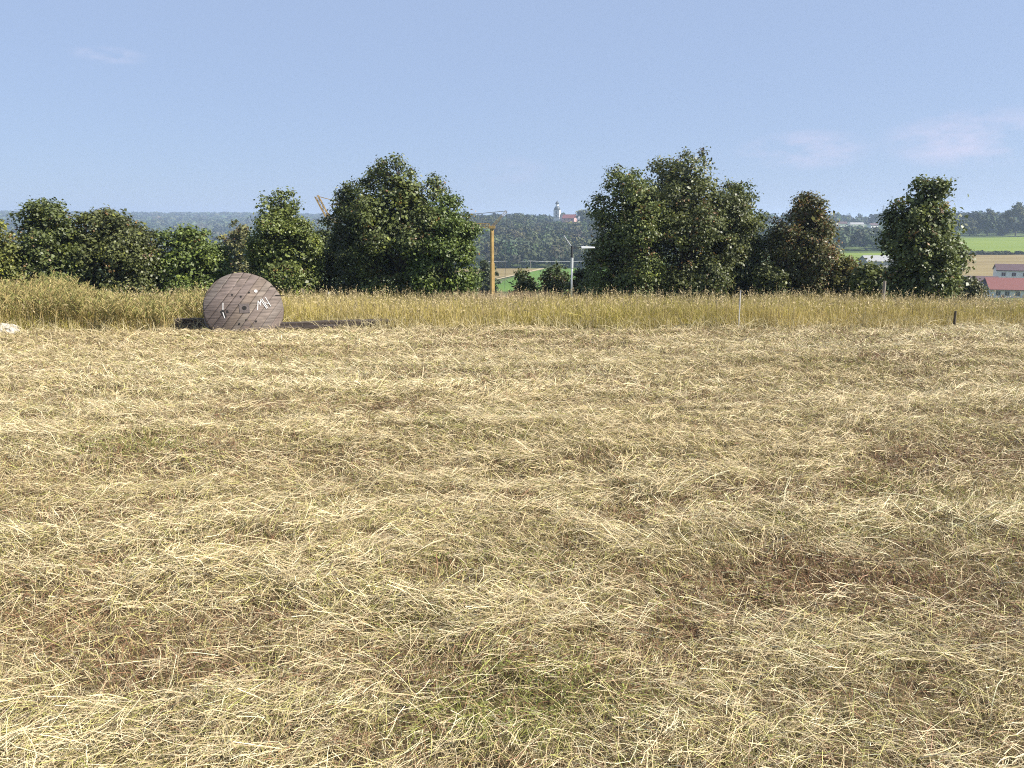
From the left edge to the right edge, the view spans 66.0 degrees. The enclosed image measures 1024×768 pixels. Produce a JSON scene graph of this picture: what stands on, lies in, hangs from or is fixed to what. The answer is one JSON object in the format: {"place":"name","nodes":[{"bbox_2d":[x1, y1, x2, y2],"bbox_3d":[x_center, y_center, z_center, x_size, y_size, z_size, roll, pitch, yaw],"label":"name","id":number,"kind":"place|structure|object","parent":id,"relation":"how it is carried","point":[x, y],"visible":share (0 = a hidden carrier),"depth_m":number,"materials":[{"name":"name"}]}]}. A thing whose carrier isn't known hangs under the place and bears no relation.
{"place":"outdoors","nodes":[
{"label":"outdoors","id":0,"kind":"place"},
{"bbox_2d":[387,289,601,303],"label":"grass","id":1,"kind":"structure","parent":0,"point":[513,293],"depth_m":27.50,"materials":[{"name":"plant"}]},
{"bbox_2d":[457,268,545,277],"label":"stubble field","id":2,"kind":"structure","parent":0,"point":[502,272],"depth_m":464.71,"materials":[{"name":"beige plant"}]},
{"bbox_2d":[0,222,1023,767],"bbox_3d":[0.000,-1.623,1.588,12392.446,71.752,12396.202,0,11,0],"label":"ground","id":3,"kind":"structure","parent":0,"point":[868,248],"depth_m":3.69,"materials":[{"name":"beige plant"}]},
{"bbox_2d":[0,323,17,331],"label":"rubble stone","id":4,"kind":"object","parent":3,"relation":"on","point":[7,326],"visible":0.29,"depth_m":16.89,"materials":[{"name":"beige stone"}]},
{"bbox_2d":[6,327,19,333],"bbox_3d":[-10.710,-1.136,16.858,0.289,0.178,0.288,0,11,0],"label":"rubble stone","id":5,"kind":"object","parent":3,"relation":"on","point":[12,329],"visible":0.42,"depth_m":16.79,"materials":[{"name":"beige stone"}]},
{"bbox_2d":[0,219,30,288],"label":"leafy tree","id":6,"kind":"object","parent":3,"relation":"on","point":[6,258],"visible":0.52,"depth_m":35.30,"materials":[{"name":"green plant"}]},
{"bbox_2d":[6,195,103,288],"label":"leafy tree","id":7,"kind":"object","parent":3,"relation":"on","point":[47,237],"visible":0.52,"depth_m":36.43,"materials":[{"name":"green plant"}]},
{"bbox_2d":[0,267,205,331],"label":"tall weeds","id":8,"kind":"object","parent":3,"relation":"on","point":[157,308],"visible":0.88,"depth_m":17.57,"materials":[{"name":"yellow plant"}]},
{"bbox_2d":[63,203,172,297],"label":"leafy tree","id":9,"kind":"object","parent":3,"relation":"on","point":[120,245],"visible":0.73,"depth_m":37.54,"materials":[{"name":"green plant"}]},
{"bbox_2d":[1,226,331,263],"bbox_3d":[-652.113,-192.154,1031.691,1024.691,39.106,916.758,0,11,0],"label":"valley wood","id":10,"kind":"object","parent":3,"relation":"on","point":[217,233],"visible":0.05,"depth_m":1242.20,"materials":[{"name":"green plant"}]},
{"bbox_2d":[0,210,345,232],"bbox_3d":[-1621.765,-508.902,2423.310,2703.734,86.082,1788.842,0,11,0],"label":"ridge wood","id":11,"kind":"object","parent":3,"relation":"on","point":[200,220],"visible":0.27,"depth_m":2204.73,"materials":[{"name":"green plant"}]},
{"bbox_2d":[140,223,237,297],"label":"leafy tree","id":12,"kind":"object","parent":3,"relation":"on","point":[191,256],"visible":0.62,"depth_m":38.73,"materials":[{"name":"green plant"}]},
{"bbox_2d":[174,318,205,328],"bbox_3d":[-6.758,-1.381,17.829,1.661,0.230,0.280,0,11,0],"label":"timber","id":13,"kind":"object","parent":3,"relation":"on","point":[192,320],"visible":0.24,"depth_m":17.70,"materials":[{"name":"brown wood"}]},
{"bbox_2d":[214,219,254,282],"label":"leafy tree","id":14,"kind":"object","parent":3,"relation":"on","point":[235,239],"visible":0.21,"depth_m":82.83,"materials":[{"name":"green plant"}]},
{"bbox_2d":[203,273,283,333],"bbox_3d":[-5.966,-1.590,17.550,1.727,1.764,1.273,-5,12,-24],"label":"cable reel","id":15,"kind":"object","parent":3,"relation":"on","point":[231,304],"visible":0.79,"depth_m":17.28,"materials":[{"name":"brown wood"}]},
{"bbox_2d":[239,186,329,301],"bbox_3d":[-11.472,-6.785,39.425,4.494,6.122,4.195,0,11,0],"label":"leafy tree","id":16,"kind":"object","parent":3,"relation":"on","point":[272,258],"visible":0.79,"depth_m":38.57,"materials":[{"name":"green plant"}]},
{"bbox_2d":[298,217,350,303],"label":"leafy tree","id":17,"kind":"object","parent":3,"relation":"on","point":[328,272],"visible":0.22,"depth_m":44.70,"materials":[{"name":"green plant"}]},
{"bbox_2d":[280,318,394,326],"bbox_3d":[-4.071,-1.379,17.883,2.787,0.130,0.259,-3,12,-14],"label":"timber","id":18,"kind":"object","parent":3,"relation":"on","point":[329,322],"visible":0.59,"depth_m":17.80,"materials":[{"name":"brown wood"}]},
{"bbox_2d":[316,173,398,299],"bbox_3d":[-8.050,-7.633,42.508,4.721,7.315,4.840,0,11,0],"label":"leafy tree","id":19,"kind":"object","parent":3,"relation":"on","point":[338,241],"visible":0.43,"depth_m":41.29,"materials":[{"name":"green plant"}]},
{"bbox_2d":[340,152,451,301],"bbox_3d":[-5.982,-7.896,41.245,6.134,8.087,6.362,0,11,0],"label":"leafy tree","id":20,"kind":"object","parent":3,"relation":"on","point":[404,221],"visible":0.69,"depth_m":40.02,"materials":[{"name":"green plant"}]},
{"bbox_2d":[315,195,506,296],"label":"tower crane","id":21,"kind":"object","parent":3,"relation":"on","point":[492,272],"visible":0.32,"depth_m":93.39,"materials":[{"name":"orange metal"}]},
{"bbox_2d":[396,190,487,303],"bbox_3d":[-3.556,-6.813,40.340,4.683,6.071,4.337,0,11,0],"label":"leafy tree","id":22,"kind":"object","parent":3,"relation":"on","point":[449,245],"visible":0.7,"depth_m":39.66,"materials":[{"name":"green plant"}]},
{"bbox_2d":[330,212,585,228],"bbox_3d":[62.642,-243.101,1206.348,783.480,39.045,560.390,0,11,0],"label":"ridge wood","id":23,"kind":"object","parent":3,"relation":"on","point":[543,218],"visible":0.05,"depth_m":1061.05,"materials":[{"name":"green plant"}]},
{"bbox_2d":[474,259,501,296],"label":"young spruce","id":24,"kind":"object","parent":3,"relation":"on","point":[484,265],"visible":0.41,"depth_m":106.58,"materials":[{"name":"green plant"}]},
{"bbox_2d":[0,315,1023,767],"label":"mown hay","id":25,"kind":"object","parent":3,"relation":"on","point":[180,361],"visible":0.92,"depth_m":4.55,"materials":[{"name":"plant"}]},
{"bbox_2d":[275,324,337,329],"bbox_3d":[-4.529,-1.254,17.395,1.335,0.080,0.183,-3,12,-13],"label":"timber","id":26,"kind":"object","parent":25,"relation":"on","point":[313,326],"visible":0.75,"depth_m":17.34,"materials":[{"name":"brown wood"}]},
{"bbox_2d":[506,267,540,300],"bbox_3d":[0.658,-5.569,45.803,2.162,2.467,2.540,0,11,0],"label":"shrub","id":27,"kind":"object","parent":3,"relation":"on","point":[529,284],"visible":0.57,"depth_m":45.46,"materials":[{"name":"green plant"}]},
{"bbox_2d":[454,250,597,268],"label":"field edge wood","id":28,"kind":"object","parent":3,"relation":"on","point":[499,259],"visible":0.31,"depth_m":489.62,"materials":[{"name":"green plant"}]},
{"bbox_2d":[393,213,709,265],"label":"hillside wood","id":29,"kind":"object","parent":3,"relation":"on","point":[517,229],"visible":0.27,"depth_m":616.75,"materials":[{"name":"green plant"}]},
{"bbox_2d":[537,261,574,300],"bbox_3d":[2.773,-5.813,46.677,2.936,3.022,2.982,0,11,0],"label":"shrub","id":30,"kind":"object","parent":3,"relation":"on","point":[556,277],"visible":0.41,"depth_m":46.21,"materials":[{"name":"green plant"}]},
{"bbox_2d":[553,201,579,221],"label":"church","id":31,"kind":"structure","parent":3,"relation":"on","point":[558,215],"depth_m":974.36,"materials":[{"name":"paint"}]},
{"bbox_2d":[562,214,576,222],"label":"house","id":32,"kind":"structure","parent":3,"relation":"on","point":[572,218],"depth_m":960.37,"materials":[{"name":"red tile"}]},
{"bbox_2d":[560,268,592,299],"bbox_3d":[3.992,-5.457,44.834,2.470,2.406,2.427,0,11,0],"label":"shrub","id":33,"kind":"object","parent":3,"relation":"on","point":[578,273],"visible":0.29,"depth_m":44.34,"materials":[{"name":"green plant"}]},
{"bbox_2d":[563,236,594,301],"bbox_3d":[3.013,-5.025,35.731,1.434,3.371,0.303,1,11,5],"label":"street lamp","id":34,"kind":"object","parent":3,"relation":"on","point":[571,258],"visible":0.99,"depth_m":35.53,"materials":[{"name":"metal"}]},
{"bbox_2d":[575,208,594,221],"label":"distant tree","id":35,"kind":"object","parent":3,"relation":"on","point":[581,212],"visible":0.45,"depth_m":908.41,"materials":[{"name":"green plant"}]},
{"bbox_2d":[573,163,685,303],"bbox_3d":[6.068,-7.461,40.286,5.798,7.364,5.952,0,11,0],"label":"leafy tree","id":36,"kind":"object","parent":3,"relation":"on","point":[624,235],"visible":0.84,"depth_m":39.32,"materials":[{"name":"green plant"}]},
{"bbox_2d":[623,146,765,301],"bbox_3d":[9.214,-8.088,41.105,7.450,8.519,7.267,0,11,0],"label":"leafy tree","id":37,"kind":"object","parent":3,"relation":"on","point":[691,207],"visible":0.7,"depth_m":39.64,"materials":[{"name":"green plant"}]},
{"bbox_2d":[691,176,775,302],"bbox_3d":[11.800,-7.516,42.383,5.059,7.136,5.280,0,11,0],"label":"leafy tree","id":38,"kind":"object","parent":3,"relation":"on","point":[759,247],"visible":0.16,"depth_m":40.88,"materials":[{"name":"green plant"}]},
{"bbox_2d":[738,290,740,325],"bbox_3d":[5.129,-1.596,17.785,0.031,1.023,0.032,0,11,0],"label":"stake","id":39,"kind":"object","parent":3,"relation":"on","point":[739,308],"visible":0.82,"depth_m":17.75,"materials":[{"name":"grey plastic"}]},
{"bbox_2d":[745,258,790,303],"bbox_3d":[12.943,-5.123,39.859,2.362,2.498,2.455,5,12,24],"label":"shrub","id":40,"kind":"object","parent":3,"relation":"on","point":[769,277],"visible":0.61,"depth_m":39.40,"materials":[{"name":"green plant"}]},
{"bbox_2d":[763,190,844,300],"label":"leafy tree","id":41,"kind":"object","parent":3,"relation":"on","point":[801,245],"visible":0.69,"depth_m":39.46,"materials":[{"name":"green plant"}]},
{"bbox_2d":[838,222,847,226],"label":"house","id":42,"kind":"structure","parent":3,"relation":"on","point":[843,224],"depth_m":878.97,"materials":[{"name":"tile"}]},
{"bbox_2d":[822,255,864,301],"bbox_3d":[16.796,-5.127,39.716,2.382,2.759,2.568,0,11,0],"label":"shrub","id":43,"kind":"object","parent":3,"relation":"on","point":[841,277],"visible":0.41,"depth_m":39.31,"materials":[{"name":"green plant"}]},
{"bbox_2d":[748,220,958,249],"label":"valley wood","id":44,"kind":"object","parent":3,"relation":"on","point":[850,235],"visible":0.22,"depth_m":502.06,"materials":[{"name":"green plant"}]},
{"bbox_2d":[848,222,864,225],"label":"house","id":45,"kind":"structure","parent":3,"relation":"on","point":[856,223],"depth_m":884.61,"materials":[{"name":"grey"}]},
{"bbox_2d":[754,211,977,225],"bbox_3d":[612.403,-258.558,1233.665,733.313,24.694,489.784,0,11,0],"label":"ridge wood","id":46,"kind":"object","parent":3,"relation":"on","point":[866,220],"visible":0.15,"depth_m":1073.28,"materials":[{"name":"green plant"}]},
{"bbox_2d":[846,255,890,301],"bbox_3d":[17.283,-4.907,37.795,2.375,2.522,2.573,5,12,23],"label":"shrub","id":47,"kind":"object","parent":3,"relation":"on","point":[863,278],"visible":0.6,"depth_m":37.33,"materials":[{"name":"green plant"}]},
{"bbox_2d":[867,223,877,227],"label":"house","id":48,"kind":"structure","parent":3,"relation":"on","point":[871,225],"depth_m":909.09,"materials":[{"name":"tile"}]},
{"bbox_2d":[858,255,893,268],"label":"shed","id":49,"kind":"structure","parent":3,"relation":"on","point":[879,259],"depth_m":323.76,"materials":[{"name":"concrete"}]},
{"bbox_2d":[882,281,885,299],"bbox_3d":[11.519,-2.644,24.460,0.095,1.099,0.100,0,11,0],"label":"stake","id":50,"kind":"object","parent":3,"relation":"on","point":[884,287],"visible":0.46,"depth_m":24.36,"materials":[{"name":"grey wood"}]},
{"bbox_2d":[871,174,976,303],"bbox_3d":[16.864,-5.794,32.386,4.085,5.583,3.709,-9,14,-37],"label":"leafy tree","id":51,"kind":"object","parent":3,"relation":"on","point":[918,236],"visible":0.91,"depth_m":31.73,"materials":[{"name":"green plant"}]},
{"bbox_2d":[953,311,956,325],"bbox_3d":[10.148,-1.386,18.083,0.053,0.578,0.056,0,11,0],"label":"stake","id":52,"kind":"object","parent":3,"relation":"on","point":[954,318],"visible":0.6,"depth_m":18.04,"materials":[{"name":"wood"}]},
{"bbox_2d":[961,217,979,235],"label":"distant tree","id":53,"kind":"object","parent":3,"relation":"on","point":[970,229],"visible":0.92,"depth_m":609.42,"materials":[{"name":"green plant"}]},
{"bbox_2d":[954,275,991,303],"bbox_3d":[25.183,-5.156,43.888,2.750,1.963,2.484,0,11,0],"label":"shrub","id":54,"kind":"object","parent":3,"relation":"on","point":[973,288],"visible":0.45,"depth_m":43.20,"materials":[{"name":"green plant"}]},
{"bbox_2d":[962,276,997,292],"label":"shed","id":55,"kind":"structure","parent":3,"relation":"on","point":[981,279],"depth_m":243.30,"materials":[{"name":"tile"}]},
{"bbox_2d":[948,210,1023,233],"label":"hilltop wood","id":56,"kind":"object","parent":3,"relation":"on","point":[980,217],"visible":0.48,"depth_m":603.86,"materials":[{"name":"green plant"}]},
{"bbox_2d":[977,208,999,235],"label":"distant tree","id":57,"kind":"object","parent":3,"relation":"on","point":[992,213],"visible":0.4,"depth_m":610.80,"materials":[{"name":"green plant"}]},
{"bbox_2d":[961,250,1023,254],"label":"field hedge","id":58,"kind":"object","parent":3,"relation":"on","point":[983,252],"visible":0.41,"depth_m":412.90,"materials":[{"name":"green plant"}]},
{"bbox_2d":[983,277,1023,297],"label":"farmhouse","id":59,"kind":"object","parent":3,"relation":"on","point":[1006,286],"visible":0.63,"depth_m":236.73,"materials":[{"name":"red tile"}]},
{"bbox_2d":[996,211,1014,235],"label":"distant tree","id":60,"kind":"object","parent":3,"relation":"on","point":[1009,215],"visible":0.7,"depth_m":609.49,"materials":[{"name":"green plant"}]},
{"bbox_2d":[992,264,1023,277],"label":"farmhouse","id":61,"kind":"object","parent":3,"relation":"on","point":[1008,270],"visible":0.43,"depth_m":257.87,"materials":[{"name":"paint"}]},
{"bbox_2d":[1004,202,1023,235],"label":"distant tree","id":62,"kind":"object","parent":3,"relation":"on","point":[1018,210],"visible":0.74,"depth_m":607.59,"materials":[{"name":"green plant"}]},
{"bbox_2d":[0,282,1023,335],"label":"tall grass","id":63,"kind":"structure","parent":0,"point":[772,311],"depth_m":18.53,"materials":[{"name":"beige plant"}]},
{"bbox_2d":[0,0,1023,218],"label":"sky","id":64,"kind":"structure","parent":0,"point":[523,106],"materials":[{"name":"blue"}]},
{"bbox_2d":[497,268,543,278],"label":"farm track","id":65,"kind":"structure","parent":0,"point":[527,272],"depth_m":453.65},
{"bbox_2d":[476,269,603,291],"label":"green field","id":66,"kind":"structure","parent":0,"point":[505,286],"depth_m":381.69,"materials":[{"name":"green plant"}]},
{"bbox_2d":[839,253,881,261],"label":"pasture","id":67,"kind":"structure","parent":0,"point":[855,255],"depth_m":451.96,"materials":[{"name":"green plant"}]},
{"bbox_2d":[955,237,1023,252],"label":"pasture","id":68,"kind":"structure","parent":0,"point":[1011,244],"depth_m":508.03,"materials":[{"name":"green plant"}]},
{"bbox_2d":[961,255,1023,275],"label":"stubble field","id":69,"kind":"structure","parent":0,"point":[984,264],"depth_m":373.97,"materials":[{"name":"beige plant"}]}
]}

